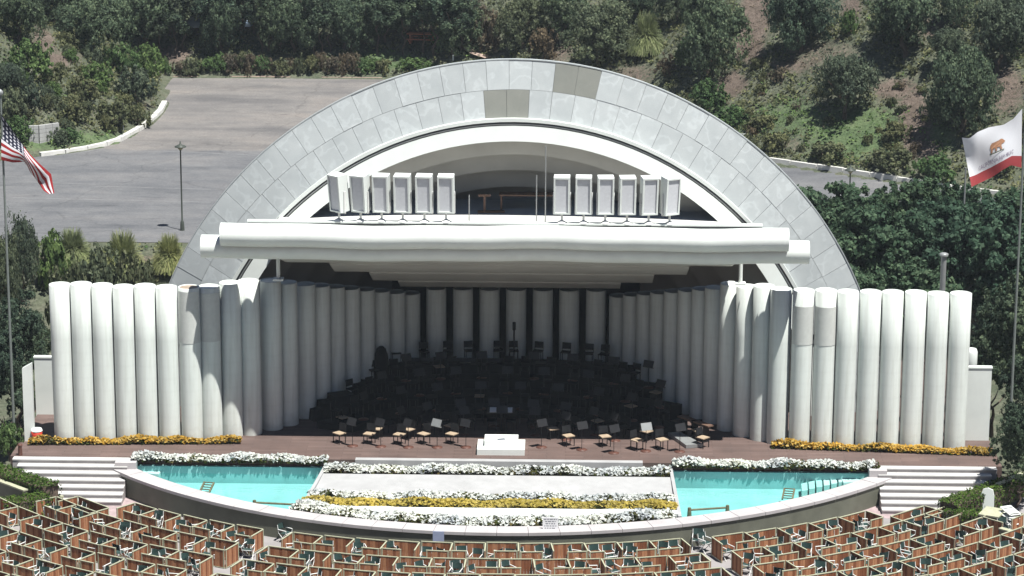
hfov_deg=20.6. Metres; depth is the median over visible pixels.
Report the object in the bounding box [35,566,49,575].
canvas chair
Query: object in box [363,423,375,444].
orchestra chair
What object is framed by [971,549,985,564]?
canvas chair
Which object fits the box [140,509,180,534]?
seating box
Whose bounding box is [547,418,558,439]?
orchestra chair
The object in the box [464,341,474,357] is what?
orchestra chair
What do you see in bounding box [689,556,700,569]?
canvas chair
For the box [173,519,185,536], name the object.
canvas chair
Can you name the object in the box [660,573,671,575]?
canvas chair
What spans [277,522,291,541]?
canvas chair
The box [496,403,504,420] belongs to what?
orchestra chair
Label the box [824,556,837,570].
canvas chair
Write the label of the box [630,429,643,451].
orchestra chair
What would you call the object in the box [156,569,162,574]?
canvas chair
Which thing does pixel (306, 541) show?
seating box
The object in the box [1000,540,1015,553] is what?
canvas chair
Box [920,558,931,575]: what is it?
canvas chair
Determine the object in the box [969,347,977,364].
water tank
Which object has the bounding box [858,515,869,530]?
canvas chair
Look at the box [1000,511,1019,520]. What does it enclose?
folded chair
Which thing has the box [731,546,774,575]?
seating box
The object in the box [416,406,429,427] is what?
orchestra chair
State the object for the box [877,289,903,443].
tube column
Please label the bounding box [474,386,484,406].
orchestra chair
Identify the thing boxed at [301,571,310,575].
canvas chair
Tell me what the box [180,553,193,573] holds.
canvas chair
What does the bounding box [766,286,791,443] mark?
tube column
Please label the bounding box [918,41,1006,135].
oak tree
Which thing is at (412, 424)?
orchestra chair
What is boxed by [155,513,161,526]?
canvas chair
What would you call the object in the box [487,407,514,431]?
conductor desk
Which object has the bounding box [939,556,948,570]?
canvas chair
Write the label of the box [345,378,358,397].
orchestra chair
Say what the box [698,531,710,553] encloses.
canvas chair
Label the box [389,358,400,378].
orchestra chair
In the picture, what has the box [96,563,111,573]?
canvas chair
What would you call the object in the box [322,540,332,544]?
canvas chair
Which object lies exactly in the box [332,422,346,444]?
orchestra chair
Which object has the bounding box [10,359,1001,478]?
stage floor
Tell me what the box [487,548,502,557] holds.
canvas chair
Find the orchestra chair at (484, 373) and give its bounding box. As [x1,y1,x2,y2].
[480,371,488,390]
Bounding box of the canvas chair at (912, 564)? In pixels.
[906,562,920,575]
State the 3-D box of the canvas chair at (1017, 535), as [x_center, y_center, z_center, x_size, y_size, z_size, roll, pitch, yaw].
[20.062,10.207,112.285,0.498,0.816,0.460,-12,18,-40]
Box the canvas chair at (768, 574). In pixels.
[765,572,778,575]
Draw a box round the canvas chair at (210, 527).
[205,524,213,536]
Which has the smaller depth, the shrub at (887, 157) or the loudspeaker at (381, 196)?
the loudspeaker at (381, 196)
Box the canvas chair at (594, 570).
[586,560,599,573]
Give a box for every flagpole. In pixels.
[0,89,15,436]
[1007,96,1023,451]
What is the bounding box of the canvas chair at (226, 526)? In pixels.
[216,525,229,537]
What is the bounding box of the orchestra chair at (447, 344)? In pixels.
[443,341,451,360]
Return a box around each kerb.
[39,101,166,156]
[173,76,381,77]
[769,157,999,193]
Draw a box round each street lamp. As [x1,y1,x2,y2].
[175,141,185,230]
[845,165,855,184]
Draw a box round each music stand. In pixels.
[346,417,357,447]
[375,418,385,447]
[376,371,387,399]
[396,405,405,431]
[400,353,411,381]
[403,418,413,448]
[422,401,432,430]
[431,418,442,448]
[435,351,446,379]
[455,399,465,427]
[458,406,469,435]
[460,418,470,448]
[475,381,486,409]
[476,351,486,378]
[488,398,499,426]
[496,405,507,433]
[502,366,512,394]
[527,399,538,428]
[529,407,540,436]
[536,418,547,448]
[538,367,549,395]
[560,402,571,429]
[561,411,571,440]
[576,421,587,451]
[589,406,599,435]
[608,424,619,454]
[609,411,619,441]
[627,392,637,421]
[640,422,652,452]
[643,360,653,388]
[653,398,663,428]
[655,379,665,408]
[674,423,685,452]
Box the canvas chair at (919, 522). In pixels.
[913,520,922,535]
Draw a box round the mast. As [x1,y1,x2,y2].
[963,168,966,203]
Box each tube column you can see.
[49,282,74,437]
[70,281,95,438]
[91,282,116,438]
[112,284,137,437]
[134,283,158,436]
[155,284,180,442]
[178,284,202,438]
[199,284,222,438]
[219,280,242,436]
[238,278,261,435]
[260,278,282,430]
[281,279,298,425]
[297,281,315,418]
[315,282,330,404]
[330,284,345,391]
[345,285,360,391]
[360,287,374,378]
[375,288,389,359]
[390,289,404,361]
[405,290,419,357]
[426,287,445,357]
[453,287,472,357]
[479,287,499,357]
[506,288,525,357]
[532,288,552,358]
[559,288,578,359]
[585,288,605,361]
[609,293,622,360]
[622,292,636,364]
[635,291,649,381]
[649,289,663,382]
[662,288,677,402]
[676,287,691,413]
[689,286,704,418]
[702,285,719,423]
[717,281,736,431]
[732,283,753,437]
[750,283,774,441]
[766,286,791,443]
[788,287,814,441]
[810,287,836,442]
[832,289,858,444]
[854,289,881,447]
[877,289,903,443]
[899,289,926,445]
[921,291,948,447]
[943,290,971,448]
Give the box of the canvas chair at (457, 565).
[449,562,462,575]
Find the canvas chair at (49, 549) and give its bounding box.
[45,546,55,560]
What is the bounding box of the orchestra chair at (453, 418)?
[444,415,457,436]
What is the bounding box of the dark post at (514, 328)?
[512,322,516,362]
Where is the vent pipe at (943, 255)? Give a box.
[939,252,948,290]
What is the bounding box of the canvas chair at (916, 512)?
[911,510,920,516]
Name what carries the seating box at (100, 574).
on the audience floor at (273, 541)
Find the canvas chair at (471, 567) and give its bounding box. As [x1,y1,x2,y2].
[468,564,474,573]
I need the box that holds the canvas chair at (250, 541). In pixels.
[241,538,254,558]
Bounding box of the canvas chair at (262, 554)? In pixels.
[259,551,267,561]
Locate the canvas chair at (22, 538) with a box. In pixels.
[10,535,25,544]
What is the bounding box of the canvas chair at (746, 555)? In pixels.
[743,552,753,575]
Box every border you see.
[115,458,137,468]
[868,468,886,476]
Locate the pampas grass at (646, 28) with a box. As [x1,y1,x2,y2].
[623,10,664,56]
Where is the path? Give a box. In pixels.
[459,44,490,57]
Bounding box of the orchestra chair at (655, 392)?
[649,384,662,399]
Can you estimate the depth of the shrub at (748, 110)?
188.56 m
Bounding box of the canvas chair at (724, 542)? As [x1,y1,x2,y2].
[719,539,734,561]
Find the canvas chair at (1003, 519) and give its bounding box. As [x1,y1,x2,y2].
[997,517,1010,528]
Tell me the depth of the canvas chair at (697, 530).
113.59 m
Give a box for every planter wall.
[0,479,27,497]
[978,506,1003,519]
[995,472,1023,507]
[998,527,1023,547]
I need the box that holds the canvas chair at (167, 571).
[165,568,178,575]
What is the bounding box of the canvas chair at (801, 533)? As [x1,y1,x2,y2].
[791,529,805,545]
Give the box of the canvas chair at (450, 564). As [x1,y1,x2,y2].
[449,560,462,572]
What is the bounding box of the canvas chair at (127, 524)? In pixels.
[120,522,130,539]
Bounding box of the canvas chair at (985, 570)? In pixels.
[977,568,991,575]
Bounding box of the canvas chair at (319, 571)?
[311,568,321,575]
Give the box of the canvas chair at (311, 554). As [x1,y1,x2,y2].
[300,551,314,569]
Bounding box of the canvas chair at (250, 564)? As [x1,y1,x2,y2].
[239,561,254,573]
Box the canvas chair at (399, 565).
[395,562,406,571]
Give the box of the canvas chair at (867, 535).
[864,532,873,545]
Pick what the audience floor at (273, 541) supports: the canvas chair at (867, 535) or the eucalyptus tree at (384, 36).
the canvas chair at (867, 535)
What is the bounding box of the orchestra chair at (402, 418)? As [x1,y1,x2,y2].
[398,408,410,423]
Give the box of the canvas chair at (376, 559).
[371,556,379,567]
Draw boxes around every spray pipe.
[253,500,290,504]
[687,505,729,516]
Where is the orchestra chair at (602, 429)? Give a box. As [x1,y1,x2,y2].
[598,425,611,447]
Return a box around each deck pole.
[536,175,536,221]
[545,146,545,221]
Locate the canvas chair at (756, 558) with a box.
[753,549,763,563]
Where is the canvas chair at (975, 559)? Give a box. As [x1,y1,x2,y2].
[968,552,983,564]
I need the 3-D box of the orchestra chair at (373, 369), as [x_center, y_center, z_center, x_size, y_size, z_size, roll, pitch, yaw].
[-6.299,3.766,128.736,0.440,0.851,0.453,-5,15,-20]
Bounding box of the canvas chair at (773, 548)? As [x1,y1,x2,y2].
[769,546,782,559]
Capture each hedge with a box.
[0,462,61,497]
[0,488,53,515]
[935,470,1023,514]
[942,506,980,526]
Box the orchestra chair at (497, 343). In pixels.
[493,341,502,351]
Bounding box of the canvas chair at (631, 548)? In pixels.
[624,546,637,556]
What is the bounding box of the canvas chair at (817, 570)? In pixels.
[808,559,822,572]
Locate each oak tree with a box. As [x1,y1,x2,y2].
[0,0,50,43]
[38,0,54,9]
[40,0,90,26]
[48,0,140,52]
[110,0,167,43]
[196,0,244,55]
[251,0,284,53]
[265,0,316,53]
[288,0,322,45]
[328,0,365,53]
[328,6,379,52]
[348,0,385,37]
[391,0,416,35]
[433,8,487,55]
[538,0,591,39]
[607,0,663,17]
[678,0,755,78]
[759,0,845,53]
[863,0,940,57]
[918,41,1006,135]
[939,0,978,28]
[987,0,1023,38]
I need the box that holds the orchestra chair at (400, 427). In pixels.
[393,424,405,445]
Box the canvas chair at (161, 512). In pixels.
[151,510,163,527]
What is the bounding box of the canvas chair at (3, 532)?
[0,530,7,536]
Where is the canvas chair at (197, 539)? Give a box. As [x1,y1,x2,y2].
[186,537,200,550]
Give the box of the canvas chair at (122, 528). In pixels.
[119,525,126,537]
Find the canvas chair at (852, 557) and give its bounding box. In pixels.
[841,554,855,566]
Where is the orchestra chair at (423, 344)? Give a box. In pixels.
[419,342,429,357]
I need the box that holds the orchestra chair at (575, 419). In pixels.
[570,416,579,437]
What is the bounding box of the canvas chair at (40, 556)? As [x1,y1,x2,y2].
[31,545,44,558]
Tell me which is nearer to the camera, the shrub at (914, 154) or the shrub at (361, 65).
the shrub at (914, 154)
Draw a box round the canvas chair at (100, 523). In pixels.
[92,515,104,524]
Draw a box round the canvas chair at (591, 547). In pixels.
[588,544,600,556]
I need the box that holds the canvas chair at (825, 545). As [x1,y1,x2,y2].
[815,541,828,555]
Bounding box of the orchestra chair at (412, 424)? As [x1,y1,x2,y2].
[402,418,415,438]
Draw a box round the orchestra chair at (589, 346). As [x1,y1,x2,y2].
[583,343,593,362]
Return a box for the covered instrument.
[374,346,388,378]
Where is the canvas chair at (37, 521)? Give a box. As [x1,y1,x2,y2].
[31,519,41,527]
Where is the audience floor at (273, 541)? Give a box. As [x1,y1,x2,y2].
[6,498,1023,575]
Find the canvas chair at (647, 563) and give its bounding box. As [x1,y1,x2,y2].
[642,561,651,569]
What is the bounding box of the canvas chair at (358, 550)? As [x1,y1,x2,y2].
[354,539,366,551]
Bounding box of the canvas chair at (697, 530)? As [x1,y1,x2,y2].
[692,528,703,550]
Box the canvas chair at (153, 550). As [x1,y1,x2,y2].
[150,548,158,553]
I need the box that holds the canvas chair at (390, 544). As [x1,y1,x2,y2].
[386,541,395,548]
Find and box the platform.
[668,432,702,447]
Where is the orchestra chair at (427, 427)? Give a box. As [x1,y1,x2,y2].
[417,423,430,444]
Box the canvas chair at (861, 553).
[859,551,871,563]
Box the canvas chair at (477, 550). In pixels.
[469,548,482,566]
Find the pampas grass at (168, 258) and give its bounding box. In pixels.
[151,232,183,275]
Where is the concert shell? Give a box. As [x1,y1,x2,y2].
[169,58,879,411]
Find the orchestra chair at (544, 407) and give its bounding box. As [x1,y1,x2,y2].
[537,404,548,418]
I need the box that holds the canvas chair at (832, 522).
[828,520,841,532]
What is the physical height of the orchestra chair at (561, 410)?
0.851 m
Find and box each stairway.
[12,456,128,505]
[878,466,996,513]
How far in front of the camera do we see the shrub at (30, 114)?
186.36 m
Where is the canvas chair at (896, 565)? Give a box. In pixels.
[887,562,901,572]
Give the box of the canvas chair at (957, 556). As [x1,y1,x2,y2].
[953,553,968,566]
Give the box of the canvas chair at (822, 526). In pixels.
[816,524,827,535]
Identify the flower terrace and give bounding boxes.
[299,457,681,525]
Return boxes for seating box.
[0,497,18,526]
[0,506,39,532]
[0,524,18,553]
[0,549,6,570]
[0,571,9,575]
[1,551,34,575]
[11,532,42,558]
[17,558,62,575]
[24,539,67,567]
[25,515,63,547]
[35,496,75,523]
[43,523,88,547]
[56,505,97,532]
[58,496,108,526]
[61,546,95,574]
[65,565,93,575]
[78,531,117,562]
[80,552,124,575]
[89,512,121,537]
[96,572,114,575]
[101,538,147,560]
[105,519,147,544]
[116,502,156,523]
[121,558,155,575]
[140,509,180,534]
[141,526,177,553]
[141,544,179,572]
[142,564,186,575]
[163,532,207,552]
[166,550,212,575]
[179,514,207,533]
[193,519,234,541]
[209,537,238,568]
[212,573,236,575]
[230,559,274,575]
[235,524,263,554]
[256,545,298,568]
[265,563,307,575]
[281,532,322,553]
[290,549,331,567]
[309,566,341,575]
[314,535,354,563]
[333,552,364,575]
[343,568,375,575]
[356,537,386,560]
[359,554,398,575]
[377,570,410,575]
[381,539,419,562]
[400,556,432,575]
[412,572,445,575]
[421,541,452,562]
[429,557,466,575]
[447,573,480,575]
[451,542,485,568]
[467,558,499,575]
[481,573,515,575]
[487,542,518,566]
[500,558,535,573]
[516,574,550,575]
[519,542,553,569]
[534,558,570,574]
[551,574,585,575]
[552,542,588,561]
[568,558,605,574]
[585,541,622,569]
[586,573,620,575]
[603,557,641,575]
[618,540,656,556]
[621,572,656,575]
[636,555,676,575]
[651,538,690,566]
[655,570,694,575]
[670,553,710,572]
[690,567,731,575]
[711,532,756,562]
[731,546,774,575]
[746,528,790,555]
[752,560,798,575]
[765,542,806,561]
[779,523,823,543]
[788,556,832,575]
[794,538,837,556]
[808,571,846,575]
[811,517,854,537]
[821,551,865,571]
[825,532,867,552]
[840,510,883,535]
[840,566,883,575]
[853,527,895,552]
[853,545,897,569]
[871,560,914,575]
[880,520,921,545]
[883,539,927,564]
[890,506,943,534]
[901,555,943,575]
[904,514,944,538]
[911,532,955,554]
[925,507,964,528]
[929,549,971,570]
[930,568,976,575]
[937,524,979,545]
[954,542,997,566]
[960,517,1002,540]
[960,561,1006,575]
[978,534,1020,557]
[982,513,1023,530]
[988,554,1023,575]
[1000,527,1023,541]
[1014,551,1023,556]
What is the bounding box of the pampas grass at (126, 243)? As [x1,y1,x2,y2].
[104,229,144,274]
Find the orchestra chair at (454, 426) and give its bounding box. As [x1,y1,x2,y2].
[445,423,458,444]
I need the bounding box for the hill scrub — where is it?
[0,0,1023,289]
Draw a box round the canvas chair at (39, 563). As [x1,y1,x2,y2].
[28,560,42,575]
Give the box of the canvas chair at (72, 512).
[71,507,80,524]
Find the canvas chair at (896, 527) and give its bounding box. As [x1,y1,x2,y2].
[893,524,906,541]
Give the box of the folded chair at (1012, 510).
[1000,505,1020,515]
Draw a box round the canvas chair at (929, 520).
[925,518,934,525]
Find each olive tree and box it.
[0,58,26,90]
[0,230,24,305]
[3,206,41,301]
[493,0,553,49]
[557,0,645,66]
[655,0,687,25]
[811,47,881,119]
[926,24,968,56]
[968,0,1023,72]
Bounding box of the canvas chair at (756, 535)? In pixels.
[752,533,759,544]
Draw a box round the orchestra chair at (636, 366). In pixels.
[628,362,640,383]
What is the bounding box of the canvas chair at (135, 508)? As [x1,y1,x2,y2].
[131,506,140,512]
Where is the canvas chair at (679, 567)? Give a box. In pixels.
[676,557,688,569]
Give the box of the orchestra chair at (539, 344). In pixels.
[532,341,543,360]
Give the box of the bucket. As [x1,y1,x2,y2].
[31,427,42,436]
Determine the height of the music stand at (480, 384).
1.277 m
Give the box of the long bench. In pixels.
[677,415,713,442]
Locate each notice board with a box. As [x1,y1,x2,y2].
[433,531,443,541]
[543,517,557,528]
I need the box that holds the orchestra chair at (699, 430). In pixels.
[696,427,709,447]
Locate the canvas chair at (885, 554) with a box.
[873,551,888,562]
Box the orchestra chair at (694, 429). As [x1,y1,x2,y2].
[691,419,699,439]
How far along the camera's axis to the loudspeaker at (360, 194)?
119.63 m
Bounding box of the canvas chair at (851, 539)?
[847,537,860,549]
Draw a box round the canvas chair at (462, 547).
[456,545,468,557]
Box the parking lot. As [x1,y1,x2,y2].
[0,78,981,242]
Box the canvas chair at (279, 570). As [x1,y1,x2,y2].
[275,568,283,572]
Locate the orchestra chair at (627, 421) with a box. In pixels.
[618,416,631,437]
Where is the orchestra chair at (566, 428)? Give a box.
[562,425,574,446]
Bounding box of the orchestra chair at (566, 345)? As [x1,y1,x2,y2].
[560,342,570,361]
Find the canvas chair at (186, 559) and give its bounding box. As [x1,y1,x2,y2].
[180,556,188,575]
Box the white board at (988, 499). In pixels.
[981,488,993,509]
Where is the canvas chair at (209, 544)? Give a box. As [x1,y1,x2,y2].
[201,541,214,554]
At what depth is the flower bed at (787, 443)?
121.85 m
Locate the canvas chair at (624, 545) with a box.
[622,543,633,556]
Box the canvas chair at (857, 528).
[853,519,866,530]
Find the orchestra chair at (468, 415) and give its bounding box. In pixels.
[464,410,474,431]
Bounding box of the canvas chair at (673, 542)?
[668,540,682,553]
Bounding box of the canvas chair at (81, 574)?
[76,572,86,575]
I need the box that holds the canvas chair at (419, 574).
[413,573,423,575]
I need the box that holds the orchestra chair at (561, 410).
[557,409,568,424]
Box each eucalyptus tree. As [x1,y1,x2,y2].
[130,1,178,52]
[160,2,193,55]
[165,0,198,51]
[190,0,239,51]
[230,0,245,38]
[236,0,250,35]
[239,0,277,52]
[265,0,299,51]
[295,0,333,54]
[305,0,335,51]
[312,0,341,51]
[356,0,397,54]
[373,0,410,41]
[380,2,423,54]
[397,0,440,53]
[412,0,455,56]
[430,0,480,55]
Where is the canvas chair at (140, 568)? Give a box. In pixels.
[137,566,144,571]
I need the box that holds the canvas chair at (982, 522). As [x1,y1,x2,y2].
[976,519,988,527]
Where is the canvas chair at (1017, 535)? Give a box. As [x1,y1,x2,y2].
[1012,532,1022,544]
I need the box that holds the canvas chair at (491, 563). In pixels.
[486,561,496,572]
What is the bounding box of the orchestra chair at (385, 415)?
[382,411,395,432]
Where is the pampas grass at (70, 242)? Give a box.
[60,226,93,267]
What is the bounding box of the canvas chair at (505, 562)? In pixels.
[501,559,514,566]
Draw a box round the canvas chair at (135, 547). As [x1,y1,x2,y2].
[124,543,138,561]
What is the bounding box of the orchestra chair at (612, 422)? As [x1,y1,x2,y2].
[606,415,619,434]
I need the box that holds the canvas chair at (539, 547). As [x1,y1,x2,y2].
[534,544,549,558]
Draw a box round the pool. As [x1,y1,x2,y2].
[113,464,891,556]
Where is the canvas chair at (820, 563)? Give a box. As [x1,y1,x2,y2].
[815,561,826,573]
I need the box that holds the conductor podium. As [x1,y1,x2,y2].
[477,434,524,455]
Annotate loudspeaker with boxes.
[327,172,349,221]
[349,172,370,221]
[372,172,390,221]
[393,173,411,221]
[415,173,433,222]
[437,173,454,222]
[553,174,570,223]
[574,174,592,223]
[596,175,614,223]
[618,175,636,223]
[639,175,658,224]
[659,175,681,224]
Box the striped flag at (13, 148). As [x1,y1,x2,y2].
[1,114,53,193]
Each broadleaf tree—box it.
[797,184,858,235]
[824,180,902,232]
[828,223,886,278]
[835,203,952,352]
[851,266,903,347]
[853,270,868,288]
[858,256,964,351]
[863,176,954,215]
[870,196,989,298]
[909,195,1023,346]
[931,180,983,205]
[938,185,1023,306]
[964,226,1023,308]
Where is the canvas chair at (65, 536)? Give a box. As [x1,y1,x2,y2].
[59,533,69,549]
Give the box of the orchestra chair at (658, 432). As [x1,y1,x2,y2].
[655,428,668,450]
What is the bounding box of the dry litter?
[6,0,1023,284]
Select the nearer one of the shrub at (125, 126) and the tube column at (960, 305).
the tube column at (960, 305)
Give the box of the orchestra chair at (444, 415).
[440,412,452,431]
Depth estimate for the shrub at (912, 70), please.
184.86 m
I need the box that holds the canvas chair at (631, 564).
[627,563,638,572]
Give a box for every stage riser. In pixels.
[317,403,680,435]
[343,388,681,419]
[352,373,660,399]
[390,358,634,379]
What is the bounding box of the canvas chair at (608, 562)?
[605,559,620,575]
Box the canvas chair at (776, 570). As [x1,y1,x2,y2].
[773,567,783,575]
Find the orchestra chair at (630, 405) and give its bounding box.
[624,397,637,416]
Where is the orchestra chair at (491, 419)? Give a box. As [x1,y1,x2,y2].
[487,414,496,430]
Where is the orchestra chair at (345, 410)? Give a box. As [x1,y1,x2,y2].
[336,407,349,421]
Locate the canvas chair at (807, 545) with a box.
[801,542,811,556]
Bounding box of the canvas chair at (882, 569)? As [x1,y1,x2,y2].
[876,567,888,573]
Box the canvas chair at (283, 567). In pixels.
[274,565,286,572]
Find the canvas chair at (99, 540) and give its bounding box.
[96,538,106,543]
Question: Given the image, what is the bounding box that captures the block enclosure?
[28,122,58,143]
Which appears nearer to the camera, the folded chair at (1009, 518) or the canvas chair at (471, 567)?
the canvas chair at (471, 567)
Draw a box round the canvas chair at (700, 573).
[695,571,705,575]
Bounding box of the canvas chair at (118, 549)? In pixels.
[112,543,127,559]
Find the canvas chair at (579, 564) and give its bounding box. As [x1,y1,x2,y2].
[573,561,585,567]
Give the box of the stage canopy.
[200,199,809,288]
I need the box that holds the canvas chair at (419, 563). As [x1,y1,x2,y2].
[414,560,425,565]
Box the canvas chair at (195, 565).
[190,557,199,575]
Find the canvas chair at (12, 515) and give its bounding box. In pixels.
[8,512,15,528]
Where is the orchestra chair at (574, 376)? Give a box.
[567,373,578,392]
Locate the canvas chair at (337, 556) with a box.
[333,553,344,561]
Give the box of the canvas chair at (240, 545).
[235,534,248,557]
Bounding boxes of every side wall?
[22,362,34,440]
[33,355,53,415]
[965,365,992,440]
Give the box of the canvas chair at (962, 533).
[955,530,967,547]
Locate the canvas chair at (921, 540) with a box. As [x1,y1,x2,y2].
[916,538,927,553]
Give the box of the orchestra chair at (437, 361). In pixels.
[433,357,444,376]
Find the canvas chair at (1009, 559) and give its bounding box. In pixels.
[1004,555,1019,573]
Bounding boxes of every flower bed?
[27,433,241,445]
[131,449,328,464]
[289,498,676,526]
[301,495,678,509]
[307,488,676,501]
[323,461,671,476]
[672,455,880,470]
[770,438,996,455]
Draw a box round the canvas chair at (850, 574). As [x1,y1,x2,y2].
[843,569,855,575]
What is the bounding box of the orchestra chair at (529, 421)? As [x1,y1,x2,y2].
[527,414,537,432]
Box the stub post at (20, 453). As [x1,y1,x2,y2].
[17,444,22,455]
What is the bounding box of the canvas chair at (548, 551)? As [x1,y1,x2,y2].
[543,548,552,558]
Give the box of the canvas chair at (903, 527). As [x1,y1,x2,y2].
[901,524,915,537]
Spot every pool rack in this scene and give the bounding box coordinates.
[200,481,214,492]
[781,488,794,499]
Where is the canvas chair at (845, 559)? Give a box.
[843,556,852,567]
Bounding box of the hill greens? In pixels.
[0,0,1019,247]
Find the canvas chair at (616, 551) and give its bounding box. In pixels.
[605,548,618,557]
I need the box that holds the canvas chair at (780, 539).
[773,536,783,543]
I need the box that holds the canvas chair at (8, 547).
[6,537,17,557]
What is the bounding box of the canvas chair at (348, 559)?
[345,556,357,562]
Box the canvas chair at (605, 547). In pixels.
[602,544,614,557]
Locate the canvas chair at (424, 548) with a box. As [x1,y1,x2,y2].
[420,546,432,556]
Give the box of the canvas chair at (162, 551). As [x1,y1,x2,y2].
[158,548,170,561]
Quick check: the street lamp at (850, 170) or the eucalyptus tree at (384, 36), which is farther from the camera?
the eucalyptus tree at (384, 36)
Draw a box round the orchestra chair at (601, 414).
[591,410,604,431]
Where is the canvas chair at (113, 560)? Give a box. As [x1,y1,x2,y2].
[103,558,119,570]
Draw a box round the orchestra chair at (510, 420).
[506,410,515,430]
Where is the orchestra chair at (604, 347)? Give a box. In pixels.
[598,344,609,360]
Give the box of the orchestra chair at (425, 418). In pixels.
[422,414,434,435]
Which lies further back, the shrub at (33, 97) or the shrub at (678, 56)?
the shrub at (678, 56)
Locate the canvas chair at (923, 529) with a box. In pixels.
[921,526,926,534]
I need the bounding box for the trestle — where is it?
[478,194,504,212]
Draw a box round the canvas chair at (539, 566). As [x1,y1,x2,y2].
[535,563,550,574]
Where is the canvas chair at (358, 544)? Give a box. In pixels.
[351,542,363,554]
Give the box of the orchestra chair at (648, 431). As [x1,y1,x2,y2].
[639,420,652,442]
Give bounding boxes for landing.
[107,497,157,516]
[860,505,893,518]
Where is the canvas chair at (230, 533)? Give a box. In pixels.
[226,530,236,540]
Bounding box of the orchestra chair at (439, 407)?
[435,404,446,420]
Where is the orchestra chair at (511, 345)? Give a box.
[509,341,518,358]
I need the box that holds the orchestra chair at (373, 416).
[370,414,383,433]
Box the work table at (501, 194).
[499,192,552,209]
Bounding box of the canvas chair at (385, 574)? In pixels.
[381,572,391,575]
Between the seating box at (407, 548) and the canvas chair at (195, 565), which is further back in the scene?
the seating box at (407, 548)
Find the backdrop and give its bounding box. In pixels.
[392,281,639,361]
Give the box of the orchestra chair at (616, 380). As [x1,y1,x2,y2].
[609,376,621,396]
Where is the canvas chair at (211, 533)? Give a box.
[202,523,217,537]
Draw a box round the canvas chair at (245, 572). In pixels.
[236,567,251,575]
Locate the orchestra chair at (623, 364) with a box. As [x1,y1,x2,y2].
[615,361,627,381]
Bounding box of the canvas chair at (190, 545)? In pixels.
[184,540,196,551]
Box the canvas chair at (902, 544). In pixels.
[900,542,913,557]
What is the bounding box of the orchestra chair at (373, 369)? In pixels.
[369,360,379,379]
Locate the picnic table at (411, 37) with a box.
[406,32,434,43]
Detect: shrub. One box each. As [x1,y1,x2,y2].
[0,420,23,461]
[1,37,53,80]
[2,25,23,37]
[2,85,28,120]
[6,80,16,92]
[6,115,33,141]
[18,105,36,120]
[19,74,44,107]
[37,228,74,289]
[39,64,63,83]
[40,93,53,111]
[41,93,62,103]
[42,84,54,95]
[44,250,86,325]
[45,81,62,96]
[46,127,68,145]
[53,95,89,121]
[53,101,67,118]
[56,28,79,45]
[56,61,66,71]
[58,94,74,114]
[58,118,74,128]
[60,127,81,139]
[62,44,73,54]
[62,47,79,62]
[66,72,98,102]
[69,241,124,284]
[74,65,88,74]
[77,60,113,87]
[77,87,86,103]
[82,46,103,62]
[82,100,94,113]
[94,96,127,132]
[96,83,108,93]
[99,113,111,132]
[100,41,142,76]
[113,64,157,101]
[114,248,154,284]
[116,94,133,104]
[116,110,128,127]
[126,101,153,126]
[137,42,165,76]
[158,56,171,74]
[171,60,186,75]
[181,57,200,77]
[188,57,205,75]
[197,56,220,71]
[206,51,230,72]
[222,52,243,73]
[232,50,251,71]
[239,53,257,76]
[250,55,270,72]
[256,57,275,74]
[269,57,292,75]
[285,57,296,73]
[292,53,307,74]
[303,54,319,72]
[311,52,326,73]
[322,55,345,74]
[339,52,360,75]
[339,53,350,73]
[352,58,372,73]
[365,58,381,71]
[375,57,391,76]
[395,57,436,70]
[427,27,446,46]
[466,0,487,23]
[468,6,502,52]
[526,25,559,59]
[653,52,676,76]
[674,35,698,66]
[688,77,730,110]
[714,103,748,127]
[741,107,754,119]
[741,123,753,130]
[746,127,758,135]
[747,114,777,130]
[749,139,758,146]
[750,57,765,69]
[754,82,768,92]
[759,70,767,82]
[762,130,790,155]
[765,65,788,84]
[786,115,793,125]
[790,103,801,110]
[795,143,806,151]
[809,139,846,165]
[811,83,823,96]
[822,114,837,125]
[839,7,860,35]
[862,133,873,145]
[866,146,912,174]
[875,127,882,134]
[879,134,889,143]
[880,118,912,141]
[882,140,895,149]
[887,94,897,107]
[892,80,899,89]
[893,105,909,113]
[893,143,903,150]
[897,81,905,90]
[906,152,956,182]
[908,66,917,76]
[908,141,921,151]
[910,149,916,159]
[916,86,926,93]
[920,114,928,120]
[1012,113,1023,139]
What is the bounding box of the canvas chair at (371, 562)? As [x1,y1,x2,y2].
[364,561,374,566]
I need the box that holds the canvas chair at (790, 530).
[785,528,799,541]
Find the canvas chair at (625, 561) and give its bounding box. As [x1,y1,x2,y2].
[622,559,634,565]
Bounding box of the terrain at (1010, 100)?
[0,0,1023,476]
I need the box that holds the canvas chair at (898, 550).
[895,548,909,560]
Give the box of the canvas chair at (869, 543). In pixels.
[864,537,876,546]
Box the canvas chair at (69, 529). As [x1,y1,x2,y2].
[58,526,72,542]
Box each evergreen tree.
[0,288,50,428]
[0,330,35,454]
[5,374,35,436]
[16,310,50,411]
[970,300,1018,436]
[971,273,1023,415]
[986,395,1023,507]
[997,355,1023,455]
[1000,434,1023,475]
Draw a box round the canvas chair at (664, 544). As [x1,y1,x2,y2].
[657,541,668,553]
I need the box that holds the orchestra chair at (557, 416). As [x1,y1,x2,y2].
[549,413,561,434]
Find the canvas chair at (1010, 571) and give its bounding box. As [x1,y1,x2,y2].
[1006,568,1014,575]
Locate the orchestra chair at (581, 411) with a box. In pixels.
[573,407,585,423]
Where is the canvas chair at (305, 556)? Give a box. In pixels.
[298,554,309,568]
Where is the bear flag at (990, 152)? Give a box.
[962,109,1021,186]
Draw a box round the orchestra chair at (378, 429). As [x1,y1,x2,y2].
[370,418,382,439]
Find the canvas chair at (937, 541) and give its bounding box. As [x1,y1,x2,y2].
[934,538,949,549]
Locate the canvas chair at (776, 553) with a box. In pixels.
[773,550,781,559]

